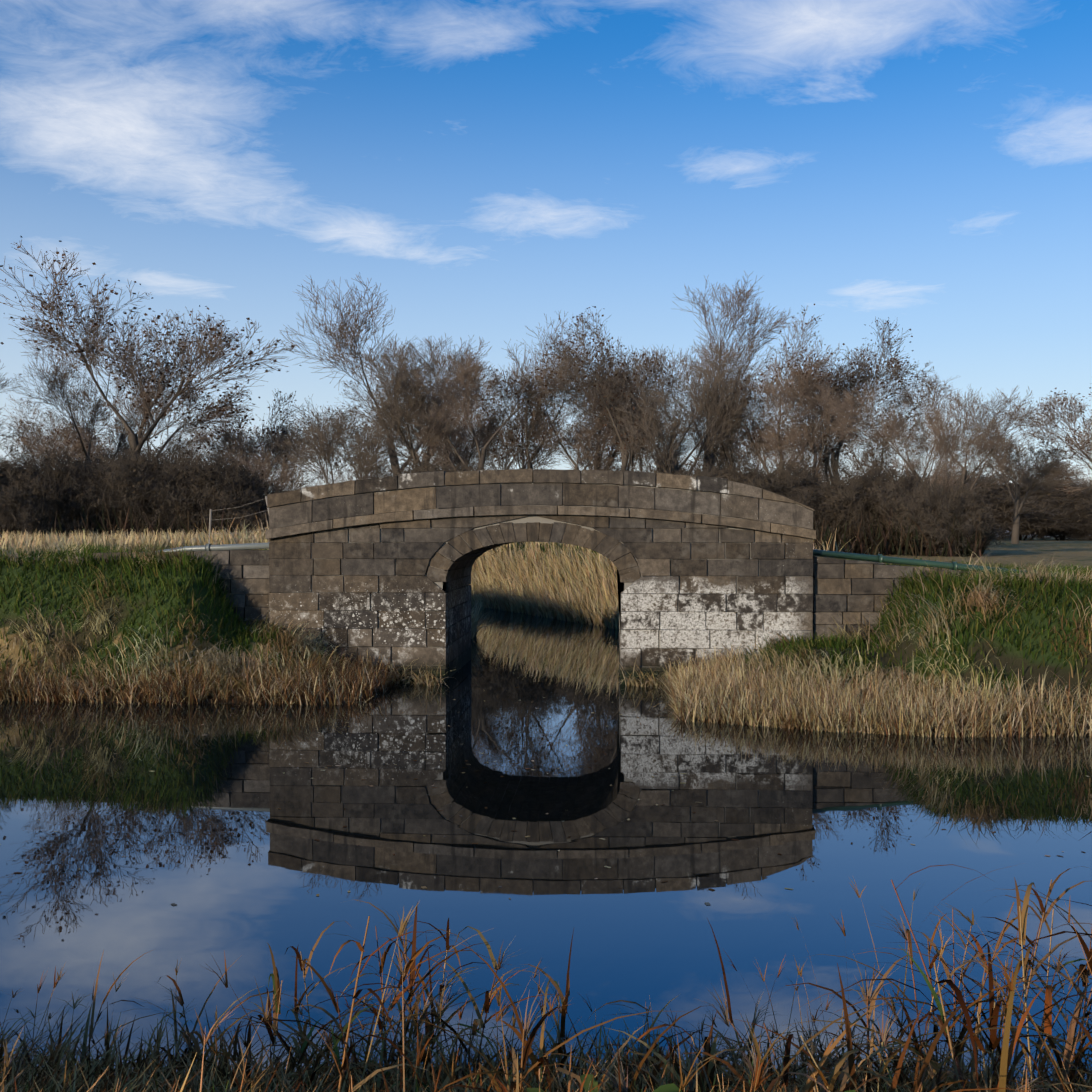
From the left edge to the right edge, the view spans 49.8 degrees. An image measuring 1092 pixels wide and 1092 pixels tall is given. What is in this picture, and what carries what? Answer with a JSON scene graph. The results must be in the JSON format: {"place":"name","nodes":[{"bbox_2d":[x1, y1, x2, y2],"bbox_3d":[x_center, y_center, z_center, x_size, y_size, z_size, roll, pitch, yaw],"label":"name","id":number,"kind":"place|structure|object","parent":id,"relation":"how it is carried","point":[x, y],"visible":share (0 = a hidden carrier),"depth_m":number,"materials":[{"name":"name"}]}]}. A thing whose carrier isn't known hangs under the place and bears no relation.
{"place":"outdoors","nodes":[
{"label":"outdoors","id":0,"kind":"place"},
{"bbox_2d":[0,527,268,551],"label":"dry grass","id":1,"kind":"structure","parent":0,"point":[94,539],"depth_m":30.69,"materials":[{"name":"beige plant"}]},
{"bbox_2d":[0,605,1091,1091],"bbox_3d":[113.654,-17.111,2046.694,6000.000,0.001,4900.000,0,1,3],"label":"water","id":2,"kind":"structure","parent":0,"point":[124,859],"depth_m":9.30,"materials":[{"name":"blue liquid"}]},
{"bbox_2d":[0,831,1091,1091],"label":"reed leaves","id":3,"kind":"object","parent":2,"relation":"in","point":[848,1071],"visible":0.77,"depth_m":4.12,"materials":[{"name":"brown plant"}]},
{"bbox_2d":[13,697,1089,905],"bbox_3d":[-1.258,2.400,13.885,21.025,0.001,11.832,0,1,3],"label":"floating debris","id":4,"kind":"object","parent":2,"relation":"on","point":[423,887],"visible":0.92,"depth_m":10.81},
{"bbox_2d":[0,531,1091,735],"bbox_3d":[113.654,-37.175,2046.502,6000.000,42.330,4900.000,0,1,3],"label":"ground","id":5,"kind":"structure","parent":0,"point":[1032,551],"depth_m":18.95,"materials":[{"name":"green plant"}]},
{"bbox_2d":[0,360,24,455],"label":"tree","id":6,"kind":"object","parent":5,"relation":"on","point":[1,427],"visible":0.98,"depth_m":48.37,"materials":[{"name":"brown plant"}]},
{"bbox_2d":[0,450,67,536],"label":"shrub","id":7,"kind":"object","parent":5,"relation":"on","point":[22,515],"visible":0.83,"depth_m":46.42,"materials":[{"name":"brown plant"}]},
{"bbox_2d":[0,447,101,480],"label":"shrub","id":8,"kind":"object","parent":5,"relation":"on","point":[49,462],"depth_m":52.20,"materials":[{"name":"brown plant"}]},
{"bbox_2d":[5,402,111,466],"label":"tree","id":9,"kind":"object","parent":5,"relation":"on","point":[65,420],"visible":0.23,"depth_m":115.39,"materials":[{"name":"brown plant"}]},
{"bbox_2d":[0,393,127,471],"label":"tree","id":10,"kind":"object","parent":5,"relation":"on","point":[71,446],"visible":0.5,"depth_m":99.42,"materials":[{"name":"brown plant"}]},
{"bbox_2d":[31,473,113,536],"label":"shrub","id":11,"kind":"object","parent":5,"relation":"on","point":[89,490],"visible":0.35,"depth_m":48.29,"materials":[{"name":"brown plant"}]},
{"bbox_2d":[0,436,154,536],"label":"shrub","id":12,"kind":"object","parent":5,"relation":"on","point":[50,477],"visible":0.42,"depth_m":48.26,"materials":[{"name":"brown plant"}]},
{"bbox_2d":[12,331,162,463],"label":"tree","id":13,"kind":"object","parent":5,"relation":"on","point":[97,406],"visible":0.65,"depth_m":59.86,"materials":[{"name":"brown plant"}]},
{"bbox_2d":[67,477,160,536],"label":"shrub","id":14,"kind":"object","parent":5,"relation":"on","point":[105,523],"visible":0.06,"depth_m":48.95,"materials":[{"name":"brown plant"}]},
{"bbox_2d":[68,448,159,476],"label":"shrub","id":15,"kind":"object","parent":5,"relation":"on","point":[112,456],"depth_m":54.03,"materials":[{"name":"brown plant"}]},
{"bbox_2d":[72,434,174,487],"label":"shrub","id":16,"kind":"object","parent":5,"relation":"on","point":[139,446],"visible":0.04,"depth_m":52.84,"materials":[{"name":"brown plant"}]},
{"bbox_2d":[69,450,192,531],"bbox_3d":[-17.491,-1.409,49.752,5.559,5.514,5.771,0,1,-3],"label":"shrub","id":17,"kind":"object","parent":5,"relation":"on","point":[123,503],"visible":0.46,"depth_m":48.64,"materials":[{"name":"brown plant"}]},
{"bbox_2d":[0,236,300,464],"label":"tree","id":18,"kind":"object","parent":5,"relation":"on","point":[155,387],"visible":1,"depth_m":54.16,"materials":[{"name":"brown plant"}]},
{"bbox_2d":[57,434,269,534],"bbox_3d":[-16.243,-2.060,51.316,8.473,5.646,7.261,0,1,6],"label":"shrub","id":19,"kind":"object","parent":5,"relation":"on","point":[148,446],"visible":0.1,"depth_m":50.04,"materials":[{"name":"brown plant"}]},
{"bbox_2d":[156,430,231,472],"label":"tree","id":20,"kind":"object","parent":5,"relation":"on","point":[194,447],"visible":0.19,"depth_m":111.86,"materials":[{"name":"brown plant"}]},
{"bbox_2d":[93,440,297,534],"bbox_3d":[-14.431,-1.907,51.659,9.377,5.370,7.196,-1,1,-45],"label":"shrub","id":21,"kind":"object","parent":5,"relation":"on","point":[170,494],"visible":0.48,"depth_m":49.08,"materials":[{"name":"brown plant"}]},
{"bbox_2d":[155,542,268,551],"bbox_3d":[-8.033,0.239,21.211,6.651,0.674,0.307,0,1,8],"label":"pipe","id":22,"kind":"object","parent":5,"relation":"on","point":[246,546],"visible":0.23,"depth_m":20.86,"materials":[{"name":"grey metal"}]},
{"bbox_2d":[175,487,268,533],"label":"shrub","id":23,"kind":"object","parent":5,"relation":"on","point":[238,516],"visible":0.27,"depth_m":48.83,"materials":[{"name":"brown plant"}]},
{"bbox_2d":[181,454,269,490],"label":"shrub","id":24,"kind":"object","parent":5,"relation":"on","point":[242,464],"depth_m":55.61,"materials":[{"name":"brown plant"}]},
{"bbox_2d":[208,496,268,543],"bbox_3d":[-6.551,-0.332,25.321,2.101,1.458,0.174,0,1,30],"label":"wire fence","id":25,"kind":"object","parent":5,"relation":"on","point":[211,510],"visible":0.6,"depth_m":25.81,"materials":[{"name":"grey metal"}]},
{"bbox_2d":[170,410,321,489],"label":"tree","id":26,"kind":"object","parent":5,"relation":"on","point":[197,433],"visible":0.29,"depth_m":113.22,"materials":[{"name":"brown plant"}]},
{"bbox_2d":[178,454,317,533],"bbox_3d":[-13.605,-1.560,51.261,6.987,4.534,5.988,1,1,45],"label":"shrub","id":27,"kind":"object","parent":5,"relation":"on","point":[244,492],"visible":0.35,"depth_m":49.85,"materials":[{"name":"brown plant"}]},
{"bbox_2d":[188,389,315,491],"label":"tree","id":28,"kind":"object","parent":5,"relation":"on","point":[225,434],"visible":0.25,"depth_m":62.92,"materials":[{"name":"brown plant"}]},
{"bbox_2d":[203,429,333,497],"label":"tree","id":29,"kind":"object","parent":5,"relation":"on","point":[263,464],"visible":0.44,"depth_m":56.46,"materials":[{"name":"brown plant"}]},
{"bbox_2d":[270,395,413,484],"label":"tree","id":30,"kind":"object","parent":5,"relation":"on","point":[316,442],"visible":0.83,"depth_m":56.16,"materials":[{"name":"brown plant"}]},
{"bbox_2d":[281,378,421,482],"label":"tree","id":31,"kind":"object","parent":5,"relation":"on","point":[338,418],"visible":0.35,"depth_m":104.02,"materials":[{"name":"brown plant"}]},
{"bbox_2d":[280,272,498,475],"bbox_3d":[-8.051,-6.727,61.742,8.706,13.979,14.708,0,1,16],"label":"tree","id":32,"kind":"object","parent":5,"relation":"on","point":[344,332],"visible":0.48,"depth_m":59.42,"materials":[{"name":"brown plant"}]},
{"bbox_2d":[348,335,475,469],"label":"tree","id":33,"kind":"object","parent":5,"relation":"on","point":[402,380],"visible":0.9,"depth_m":54.47,"materials":[{"name":"brown plant"}]},
{"bbox_2d":[380,451,467,477],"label":"shrub","id":34,"kind":"object","parent":5,"relation":"on","point":[434,469],"visible":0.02,"depth_m":50.10,"materials":[{"name":"brown plant"}]},
{"bbox_2d":[368,454,498,477],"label":"shrub","id":35,"kind":"object","parent":5,"relation":"on","point":[422,464],"visible":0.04,"depth_m":53.37,"materials":[{"name":"brown plant"}]},
{"bbox_2d":[383,455,508,473],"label":"shrub","id":36,"kind":"object","parent":5,"relation":"on","point":[458,468],"depth_m":52.46,"materials":[{"name":"brown plant"}]},
{"bbox_2d":[406,454,493,473],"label":"shrub","id":37,"kind":"object","parent":5,"relation":"on","point":[467,469],"visible":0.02,"depth_m":49.13,"materials":[{"name":"brown plant"}]},
{"bbox_2d":[388,346,531,463],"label":"tree","id":38,"kind":"object","parent":5,"relation":"on","point":[483,391],"visible":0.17,"depth_m":96.63,"materials":[{"name":"brown plant"}]},
{"bbox_2d":[412,371,518,470],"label":"tree","id":39,"kind":"object","parent":5,"relation":"on","point":[485,433],"visible":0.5,"depth_m":61.75,"materials":[{"name":"brown plant"}]},
{"bbox_2d":[0,541,935,574],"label":"grass","id":40,"kind":"structure","parent":5,"relation":"on","point":[543,549],"depth_m":38.75,"materials":[{"name":"green plant"}]},
{"bbox_2d":[377,311,612,473],"bbox_3d":[-2.254,-5.299,55.717,11.006,11.183,6.515,0,1,-22],"label":"tree","id":41,"kind":"object","parent":5,"relation":"on","point":[469,377],"visible":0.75,"depth_m":54.86,"materials":[{"name":"brown plant"}]},
{"bbox_2d":[0,498,1007,572],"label":"hedge foot undergrowth","id":42,"kind":"object","parent":5,"relation":"on","point":[881,543],"visible":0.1,"depth_m":45.78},
{"bbox_2d":[7,1060,1018,1091],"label":"green grass","id":43,"kind":"structure","parent":5,"relation":"on","point":[471,1084],"depth_m":3.35,"materials":[{"name":"green plant"}]},
{"bbox_2d":[465,398,573,469],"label":"tree","id":44,"kind":"object","parent":5,"relation":"on","point":[549,452],"visible":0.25,"depth_m":103.35,"materials":[{"name":"brown plant"}]},
{"bbox_2d":[191,513,852,638],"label":"reeds","id":45,"kind":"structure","parent":5,"relation":"on","point":[512,587],"depth_m":37.19,"materials":[{"name":"beige plant"}]},
{"bbox_2d":[357,658,703,687],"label":"pier tufts","id":46,"kind":"object","parent":5,"relation":"on","point":[428,682],"visible":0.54,"depth_m":19.77,"materials":[{"name":"brown plant"}]},
{"bbox_2d":[468,333,616,469],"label":"tree","id":47,"kind":"object","parent":5,"relation":"on","point":[510,436],"visible":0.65,"depth_m":56.07,"materials":[{"name":"brown plant"}]},
{"bbox_2d":[93,469,993,683],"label":"bridge stones","id":48,"kind":"object","parent":5,"relation":"on","point":[401,604],"visible":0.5,"depth_m":20.21,"materials":[{"name":"grey stone"}]},
{"bbox_2d":[0,640,1091,738],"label":"reeds","id":49,"kind":"object","parent":5,"relation":"on","point":[855,710],"visible":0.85,"depth_m":16.14,"materials":[{"name":"beige plant"}]},
{"bbox_2d":[0,995,1091,1091],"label":"dry grass","id":50,"kind":"structure","parent":5,"relation":"on","point":[45,1073],"depth_m":5.07,"materials":[{"name":"brown plant"}]},
{"bbox_2d":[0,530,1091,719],"bbox_3d":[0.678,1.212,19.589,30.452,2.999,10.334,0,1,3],"label":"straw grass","id":51,"kind":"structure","parent":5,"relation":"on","point":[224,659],"depth_m":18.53,"materials":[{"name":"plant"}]},
{"bbox_2d":[0,877,1091,1091],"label":"seed heads","id":52,"kind":"object","parent":5,"relation":"on","point":[759,1077],"visible":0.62,"depth_m":4.46,"materials":[{"name":"brown plant"}]},
{"bbox_2d":[0,892,1091,1091],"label":"dead stems","id":53,"kind":"object","parent":5,"relation":"on","point":[993,1072],"visible":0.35,"depth_m":4.60,"materials":[{"name":"brown plant"}]},
{"bbox_2d":[503,363,641,469],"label":"tree","id":54,"kind":"object","parent":5,"relation":"on","point":[592,436],"visible":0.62,"depth_m":56.36,"materials":[{"name":"brown plant"}]},
{"bbox_2d":[224,474,927,669],"bbox_3d":[0.455,0.765,22.021,16.800,4.120,3.535,0,1,3],"label":"mortar","id":55,"kind":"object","parent":5,"relation":"on","point":[622,586],"visible":0.02,"depth_m":20.23,"materials":[{"name":"grey concrete"}]},
{"bbox_2d":[521,306,673,473],"bbox_3d":[2.832,-5.326,54.942,6.390,11.622,8.823,0,1,35],"label":"tree","id":56,"kind":"object","parent":5,"relation":"on","point":[613,385],"visible":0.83,"depth_m":54.22,"materials":[{"name":"brown plant"}]},
{"bbox_2d":[556,389,655,470],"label":"tree","id":57,"kind":"object","parent":5,"relation":"on","point":[572,440],"visible":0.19,"depth_m":110.37,"materials":[{"name":"brown plant"}]},
{"bbox_2d":[152,905,1091,1091],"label":"reed plumes","id":58,"kind":"object","parent":5,"relation":"on","point":[884,1038],"visible":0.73,"depth_m":3.83,"materials":[{"name":"brown plant"}]},
{"bbox_2d":[562,342,691,470],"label":"tree","id":59,"kind":"object","parent":5,"relation":"on","point":[640,377],"visible":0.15,"depth_m":62.57,"materials":[{"name":"brown plant"}]},
{"bbox_2d":[599,458,689,475],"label":"shrub","id":60,"kind":"object","parent":5,"relation":"on","point":[617,467],"depth_m":52.72,"materials":[{"name":"brown plant"}]},
{"bbox_2d":[601,380,692,471],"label":"tree","id":61,"kind":"object","parent":5,"relation":"on","point":[662,447],"visible":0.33,"depth_m":62.47,"materials":[{"name":"brown plant"}]},
{"bbox_2d":[612,385,698,473],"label":"tree","id":62,"kind":"object","parent":5,"relation":"on","point":[684,455],"visible":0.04,"depth_m":104.95,"materials":[{"name":"brown plant"}]},
{"bbox_2d":[633,452,705,475],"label":"shrub","id":63,"kind":"object","parent":5,"relation":"on","point":[658,470],"visible":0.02,"depth_m":53.15,"materials":[{"name":"brown plant"}]},
{"bbox_2d":[611,338,761,475],"bbox_3d":[6.521,-4.504,53.125,5.976,10.280,8.020,0,1,27],"label":"tree","id":64,"kind":"object","parent":5,"relation":"on","point":[646,424],"visible":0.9,"depth_m":53.03,"materials":[{"name":"brown plant"}]},
{"bbox_2d":[526,1074,855,1091],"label":"broad leaves","id":65,"kind":"object","parent":5,"relation":"on","point":[672,1087],"visible":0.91,"depth_m":2.88,"materials":[{"name":"plant"}]},
{"bbox_2d":[653,451,735,480],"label":"shrub","id":66,"kind":"object","parent":5,"relation":"on","point":[704,468],"visible":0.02,"depth_m":52.42,"materials":[{"name":"brown plant"}]},
{"bbox_2d":[642,454,775,478],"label":"hedge","id":67,"kind":"object","parent":5,"relation":"on","point":[686,471],"depth_m":168.37,"materials":[{"name":"brown plant"}]},
{"bbox_2d":[662,368,761,474],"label":"tree","id":68,"kind":"object","parent":5,"relation":"on","point":[715,459],"visible":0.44,"depth_m":55.22,"materials":[{"name":"brown plant"}]},
{"bbox_2d":[623,271,812,475],"bbox_3d":[9.777,-6.699,63.219,9.943,14.486,11.505,0,1,-27],"label":"tree","id":69,"kind":"object","parent":5,"relation":"on","point":[741,309],"visible":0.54,"depth_m":60.69,"materials":[{"name":"brown plant"}]},
{"bbox_2d":[680,468,798,498],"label":"shrub","id":70,"kind":"object","parent":5,"relation":"on","point":[735,478],"depth_m":48.39,"materials":[{"name":"brown plant"}]},
{"bbox_2d":[702,408,784,476],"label":"tree","id":71,"kind":"object","parent":5,"relation":"on","point":[755,455],"visible":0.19,"depth_m":110.25,"materials":[{"name":"brown plant"}]},
{"bbox_2d":[691,448,827,503],"bbox_3d":[8.497,-1.588,49.891,6.280,5.025,7.610,0,1,-16],"label":"shrub","id":72,"kind":"object","parent":5,"relation":"on","point":[758,477],"visible":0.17,"depth_m":48.62,"materials":[{"name":"brown plant"}]},
{"bbox_2d":[694,443,844,481],"bbox_3d":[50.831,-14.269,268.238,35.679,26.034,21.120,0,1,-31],"label":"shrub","id":73,"kind":"object","parent":5,"relation":"on","point":[775,461],"visible":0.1,"depth_m":270.14,"materials":[{"name":"brown plant"}]},
{"bbox_2d":[722,467,827,530],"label":"shrub","id":74,"kind":"object","parent":5,"relation":"on","point":[772,479],"depth_m":52.03,"materials":[{"name":"brown plant"}]},
{"bbox_2d":[743,454,825,501],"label":"shrub","id":75,"kind":"object","parent":5,"relation":"on","point":[809,475],"depth_m":50.60,"materials":[{"name":"brown plant"}]},
{"bbox_2d":[751,473,830,539],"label":"shrub","id":76,"kind":"object","parent":5,"relation":"on","point":[805,499],"visible":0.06,"depth_m":47.76,"materials":[{"name":"brown plant"}]},
{"bbox_2d":[715,304,872,480],"bbox_3d":[11.315,-5.017,54.056,7.739,11.147,7.591,0,1,4],"label":"tree","id":77,"kind":"object","parent":5,"relation":"on","point":[808,380],"visible":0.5,"depth_m":53.77,"materials":[{"name":"brown plant"}]},
{"bbox_2d":[729,355,887,484],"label":"tree","id":78,"kind":"object","parent":5,"relation":"on","point":[796,439],"visible":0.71,"depth_m":52.61,"materials":[{"name":"brown plant"}]},
{"bbox_2d":[803,469,839,496],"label":"shrub","id":79,"kind":"object","parent":5,"relation":"on","point":[817,480],"depth_m":53.34,"materials":[{"name":"brown plant"}]},
{"bbox_2d":[802,472,872,522],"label":"shrub","id":80,"kind":"object","parent":5,"relation":"on","point":[823,483],"visible":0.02,"depth_m":49.72,"materials":[{"name":"brown plant"}]},
{"bbox_2d":[793,469,884,545],"bbox_3d":[10.960,-1.127,49.239,6.108,4.011,4.688,0,1,12],"label":"shrub","id":81,"kind":"object","parent":5,"relation":"on","point":[825,506],"visible":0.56,"depth_m":47.84,"materials":[{"name":"brown plant"}]},
{"bbox_2d":[785,316,947,483],"bbox_3d":[15.467,-5.365,58.763,7.627,11.920,10.530,1,1,45],"label":"tree","id":82,"kind":"object","parent":5,"relation":"on","point":[861,369],"visible":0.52,"depth_m":58.03,"materials":[{"name":"brown plant"}]},
{"bbox_2d":[812,390,931,480],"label":"tree","id":83,"kind":"object","parent":5,"relation":"on","point":[867,453],"visible":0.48,"depth_m":97.69,"materials":[{"name":"brown plant"}]},
{"bbox_2d":[812,452,935,545],"bbox_3d":[13.835,-1.568,48.492,5.345,4.950,6.477,0,1,-22],"label":"shrub","id":84,"kind":"object","parent":5,"relation":"on","point":[881,499],"visible":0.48,"depth_m":47.88,"materials":[{"name":"brown plant"}]},
{"bbox_2d":[818,377,991,496],"bbox_3d":[14.954,-3.392,49.364,7.136,7.946,4.224,0,1,25],"label":"tree","id":85,"kind":"object","parent":5,"relation":"on","point":[944,435],"visible":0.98,"depth_m":48.72,"materials":[{"name":"brown plant"}]},
{"bbox_2d":[840,416,978,479],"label":"tree","id":86,"kind":"object","parent":5,"relation":"on","point":[910,462],"visible":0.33,"depth_m":259.30,"materials":[{"name":"brown plant"}]},
{"bbox_2d":[887,468,994,504],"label":"hedge","id":87,"kind":"object","parent":5,"relation":"on","point":[937,481],"depth_m":170.44,"materials":[{"name":"brown plant"}]},
{"bbox_2d":[883,470,1003,556],"bbox_3d":[15.132,-1.185,44.843,4.208,3.605,5.769,0,1,25],"label":"shrub","id":88,"kind":"object","parent":5,"relation":"on","point":[926,504],"visible":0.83,"depth_m":44.47,"materials":[{"name":"brown plant"}]},
{"bbox_2d":[891,490,1002,549],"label":"shrub","id":89,"kind":"object","parent":5,"relation":"on","point":[994,538],"visible":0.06,"depth_m":47.19,"materials":[{"name":"brown plant"}]},
{"bbox_2d":[813,549,1084,576],"bbox_3d":[8.066,0.518,20.202,7.189,0.996,0.325,0,1,1],"label":"pipe","id":90,"kind":"object","parent":5,"relation":"on","point":[880,558],"visible":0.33,"depth_m":20.20,"materials":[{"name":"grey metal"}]},
{"bbox_2d":[879,372,1048,499],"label":"tree","id":91,"kind":"object","parent":5,"relation":"on","point":[991,423],"visible":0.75,"depth_m":96.81,"materials":[{"name":"brown plant"}]},
{"bbox_2d":[924,477,1009,551],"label":"shrub","id":92,"kind":"object","parent":5,"relation":"on","point":[986,527],"depth_m":49.38,"materials":[{"name":"brown plant"}]},
{"bbox_2d":[869,463,1085,540],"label":"hedge","id":93,"kind":"object","parent":5,"relation":"on","point":[1031,503],"visible":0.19,"depth_m":168.84,"materials":[{"name":"brown plant"}]},
{"bbox_2d":[937,474,1046,540],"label":"hedge","id":94,"kind":"object","parent":5,"relation":"on","point":[987,490],"depth_m":166.35,"materials":[{"name":"brown plant"}]},
{"bbox_2d":[958,416,1082,543],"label":"tree","id":95,"kind":"object","parent":5,"relation":"on","point":[1018,509],"visible":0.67,"depth_m":107.28,"materials":[{"name":"brown plant"}]},
{"bbox_2d":[973,472,1091,540],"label":"hedge","id":96,"kind":"object","parent":5,"relation":"on","point":[1057,524],"visible":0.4,"depth_m":167.61,"materials":[{"name":"brown plant"}]},
{"bbox_2d":[990,447,1088,536],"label":"tree","id":97,"kind":"object","parent":5,"relation":"on","point":[1068,463],"visible":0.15,"depth_m":265.79,"materials":[{"name":"brown plant"}]},
{"bbox_2d":[996,478,1091,540],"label":"hedge","id":98,"kind":"object","parent":5,"relation":"on","point":[1084,485],"visible":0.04,"depth_m":177.37,"materials":[{"name":"brown plant"}]},
{"bbox_2d":[1003,387,1091,493],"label":"tree","id":99,"kind":"object","parent":5,"relation":"on","point":[1084,443],"visible":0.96,"depth_m":105.19,"materials":[{"name":"brown plant"}]},
{"bbox_2d":[1003,482,1091,540],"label":"hedge","id":100,"kind":"object","parent":5,"relation":"on","point":[1087,512],"visible":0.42,"depth_m":170.54,"materials":[{"name":"brown plant"}]},
{"bbox_2d":[0,0,1091,493],"label":"sky","id":101,"kind":"structure","parent":0,"point":[497,167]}
]}

